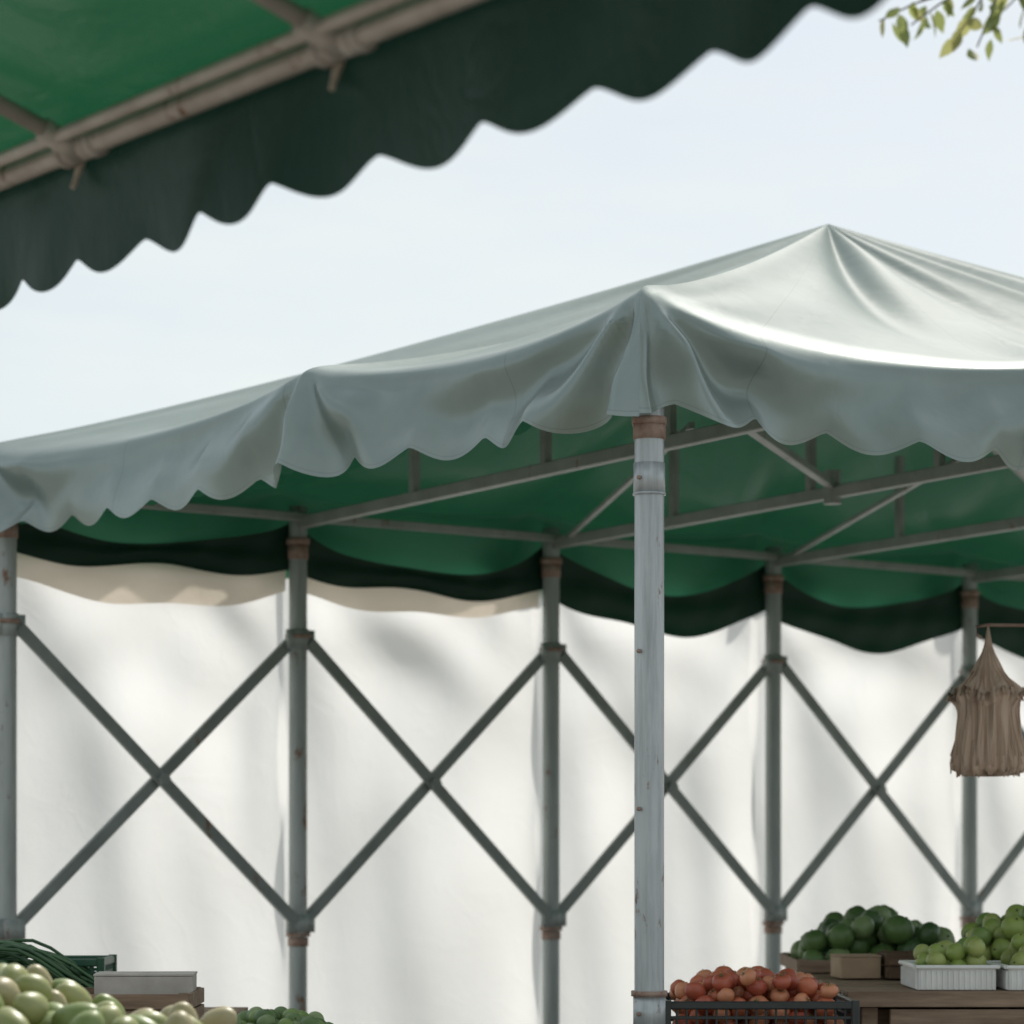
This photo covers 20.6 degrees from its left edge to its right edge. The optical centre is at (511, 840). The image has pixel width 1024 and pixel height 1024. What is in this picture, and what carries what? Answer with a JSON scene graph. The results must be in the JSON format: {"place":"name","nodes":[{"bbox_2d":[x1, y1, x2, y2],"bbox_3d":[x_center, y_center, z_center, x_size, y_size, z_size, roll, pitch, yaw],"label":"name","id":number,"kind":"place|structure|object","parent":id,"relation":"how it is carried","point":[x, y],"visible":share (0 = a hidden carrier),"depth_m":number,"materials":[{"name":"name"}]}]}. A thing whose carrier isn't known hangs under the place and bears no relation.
{"place":"outdoors","nodes":[
{"label":"outdoors","id":0,"kind":"place"},
{"bbox_2d":[204,1007,247,1014],"bbox_3d":[-1.743,1.060,9.750,1.541,0.879,1.492,0,0,0],"label":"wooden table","id":1,"kind":"object","parent":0,"point":[238,1010],"visible":0.11,"depth_m":10.41,"materials":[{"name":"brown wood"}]},
{"bbox_2d":[0,939,94,986],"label":"long bean pile","id":2,"kind":"object","parent":1,"relation":"on","point":[16,951],"visible":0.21,"depth_m":9.81,"materials":[{"name":"green food"}]},
{"bbox_2d":[45,954,116,984],"bbox_3d":[-1.570,0.520,10.150,0.248,0.206,0.328,0,0,0],"label":"plastic crate","id":3,"kind":"object","parent":1,"relation":"on","point":[104,962],"visible":0.19,"depth_m":10.09,"materials":[{"name":"green plastic"}]},
{"bbox_2d":[83,987,203,1019],"bbox_3d":[-1.335,0.561,9.535,0.542,0.111,0.442,0,0,0],"label":"wooden crate","id":4,"kind":"object","parent":1,"relation":"on","point":[130,1003],"visible":0.34,"depth_m":9.31,"materials":[{"name":"brown wood"}]},
{"bbox_2d":[93,971,197,993],"bbox_3d":[-1.245,0.483,9.580,0.338,0.070,0.220,0,0,-3],"label":"cardboard box","id":5,"kind":"object","parent":4,"relation":"on","point":[141,982],"visible":0.94,"depth_m":9.47,"materials":[{"name":"grey cardboard"}]},
{"bbox_2d":[0,0,1023,441],"label":"sky","id":6,"kind":"structure","parent":0,"point":[840,123],"materials":[{"name":"white"}]},
{"label":"ground","id":7,"kind":"structure","parent":0,"visible":0},
{"bbox_2d":[0,0,884,309],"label":"market awning","id":8,"kind":"object","parent":7,"relation":"on","point":[128,128],"visible":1,"depth_m":5.72,"materials":[{"name":"green fabric"}]},
{"bbox_2d":[0,224,1023,1023],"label":"market tent","id":9,"kind":"object","parent":7,"relation":"on","point":[818,430],"visible":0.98,"depth_m":12.57,"materials":[{"name":"fabric"}]},
{"bbox_2d":[17,553,538,617],"bbox_3d":[-1.049,-1.207,13.377,2.992,0.262,0.012,0,0,-38],"label":"cream hem strip","id":10,"kind":"object","parent":9,"relation":"attached to","point":[141,583],"visible":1,"depth_m":13.10,"materials":[{"name":"fabric"}]},
{"bbox_2d":[17,577,1023,1023],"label":"tarpaulin sheet","id":11,"kind":"object","parent":9,"relation":"attached to","point":[429,915],"visible":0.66,"depth_m":14.14,"materials":[{"name":"white fabric"}]},
{"bbox_2d":[785,967,1023,1023],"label":"wooden table","id":12,"kind":"object","parent":7,"relation":"on","point":[871,994],"visible":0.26,"depth_m":10.16,"materials":[{"name":"brown wood"}]},
{"bbox_2d":[780,952,829,972],"bbox_3d":[1.550,0.513,11.875,0.772,0.055,0.762,0,0,0],"label":"wooden crate","id":13,"kind":"object","parent":12,"relation":"on","point":[787,960],"visible":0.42,"depth_m":11.49,"materials":[{"name":"brown wood"}]},
{"bbox_2d":[790,905,955,959],"bbox_3d":[1.550,0.409,11.872,0.715,0.277,0.699,0,0,0],"label":"pile","id":14,"kind":"object","parent":13,"relation":"in","point":[857,929],"visible":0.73,"depth_m":11.59,"materials":[{"name":"green food"}]},
{"bbox_2d":[830,954,881,977],"bbox_3d":[1.360,0.495,11.150,0.168,0.090,0.200,0,0,-6],"label":"cardboard box","id":15,"kind":"object","parent":12,"relation":"on","point":[855,965],"visible":1,"depth_m":11.05,"materials":[{"name":"beige cardboard"}]},
{"bbox_2d":[877,950,915,978],"bbox_3d":[1.545,0.491,11.150,0.162,0.100,0.312,0,0,0],"label":"wooden crate","id":16,"kind":"object","parent":12,"relation":"on","point":[890,967],"visible":0.46,"depth_m":11.00,"materials":[{"name":"brown wood"}]},
{"bbox_2d":[898,960,1000,989],"bbox_3d":[1.615,0.497,10.420,0.316,0.090,0.436,0,0,0],"label":"plastic tray","id":17,"kind":"object","parent":12,"relation":"on","point":[947,977],"visible":0.96,"depth_m":10.22,"materials":[{"name":"white plastic"}]},
{"bbox_2d":[913,936,986,964],"bbox_3d":[1.617,0.446,10.420,0.260,0.186,0.369,0,0,0],"label":"green fruit pile","id":18,"kind":"object","parent":17,"relation":"in","point":[967,950],"visible":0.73,"depth_m":10.28,"materials":[{"name":"green food"}]},
{"bbox_2d":[956,904,1023,959],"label":"green fruit pile","id":19,"kind":"object","parent":12,"relation":"on","point":[995,933],"visible":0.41,"depth_m":10.77,"materials":[{"name":"green food"}]},
{"bbox_2d":[975,623,1023,639],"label":"hanging rack","id":20,"kind":"object","parent":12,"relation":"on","point":[999,625],"visible":1,"depth_m":10.99,"materials":[{"name":"metal"}]},
{"bbox_2d":[946,626,1023,777],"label":"hanging straw bag","id":21,"kind":"object","parent":20,"relation":"hanging from","point":[986,696],"visible":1,"depth_m":10.94,"materials":[{"name":"brown wicker"}]},
{"bbox_2d":[987,960,1023,989],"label":"plastic tray","id":22,"kind":"object","parent":12,"relation":"on","point":[1009,977],"visible":0.62,"depth_m":10.20,"materials":[{"name":"white plastic"}]},
{"bbox_2d":[1001,933,1023,964],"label":"green fruit pile","id":23,"kind":"object","parent":22,"relation":"in","point":[1013,954],"visible":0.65,"depth_m":10.35,"materials":[{"name":"green food"}]},
{"bbox_2d":[879,0,1023,60],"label":"tree","id":24,"kind":"object","parent":7,"relation":"on","point":[967,23],"visible":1,"depth_m":6.59,"materials":[{"name":"green plant"}]},
{"bbox_3d":[0.739,1.123,10.000,0.908,0.755,0.892,0,0,0],"label":"wooden table","id":25,"kind":"object","parent":7,"relation":"on","visible":0},
{"bbox_2d":[665,992,859,1023],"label":"plastic crate","id":26,"kind":"object","parent":25,"relation":"on","point":[846,1009],"visible":0.48,"depth_m":9.71,"materials":[{"name":"black plastic"}]},
{"bbox_2d":[669,966,843,1023],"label":"tomato pile","id":27,"kind":"object","parent":26,"relation":"in","point":[753,983],"visible":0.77,"depth_m":9.81,"materials":[{"name":"red food"}]},
{"bbox_3d":[-0.674,1.100,8.550,0.575,0.800,0.692,0,0,0],"label":"wooden table","id":28,"kind":"object","parent":7,"relation":"on","visible":0},
{"bbox_3d":[-0.710,0.639,8.525,0.408,0.124,0.478,0,0,0],"label":"plastic crate","id":29,"kind":"object","parent":28,"relation":"on","visible":0},
{"bbox_2d":[236,1006,332,1023],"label":"lime pile","id":30,"kind":"object","parent":29,"relation":"in","point":[277,1015],"visible":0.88,"depth_m":8.46,"materials":[{"name":"green food"}]},
{"bbox_3d":[-1.403,1.080,7.150,1.824,0.840,1.092,0,0,0],"label":"wooden table","id":31,"kind":"object","parent":7,"relation":"on","visible":0},
{"bbox_3d":[-1.225,0.594,7.110,1.062,0.126,0.792,0,0,0],"label":"wooden crate","id":32,"kind":"object","parent":31,"relation":"on","visible":0},
{"bbox_2d":[0,963,236,1023],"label":"mango pile","id":33,"kind":"object","parent":32,"relation":"in","point":[33,994],"visible":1,"depth_m":7.04,"materials":[{"name":"green food"}]},
{"bbox_3d":[1.485,1.343,10.635,0.582,0.293,0.642,0,0,0],"label":"wooden crate","id":34,"kind":"object","parent":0,"visible":0},
{"bbox_3d":[1.495,1.048,10.640,0.582,0.283,0.632,0,0,0],"label":"wooden crate","id":35,"kind":"object","parent":34,"relation":"on","visible":0},
{"bbox_2d":[877,1007,997,1023],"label":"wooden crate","id":36,"kind":"object","parent":35,"relation":"on","point":[883,1015],"visible":0.07,"depth_m":10.74,"materials":[{"name":"brown wood"}]},
{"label":"wooden crate","id":37,"kind":"object","parent":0,"visible":0},
{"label":"wooden crate","id":38,"kind":"object","parent":37,"relation":"on","visible":0},
{"bbox_2d":[995,1007,1023,1008],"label":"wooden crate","id":39,"kind":"object","parent":38,"relation":"on","point":[1010,1007],"visible":0.16,"depth_m":10.94,"materials":[{"name":"brown wood"}]}
]}

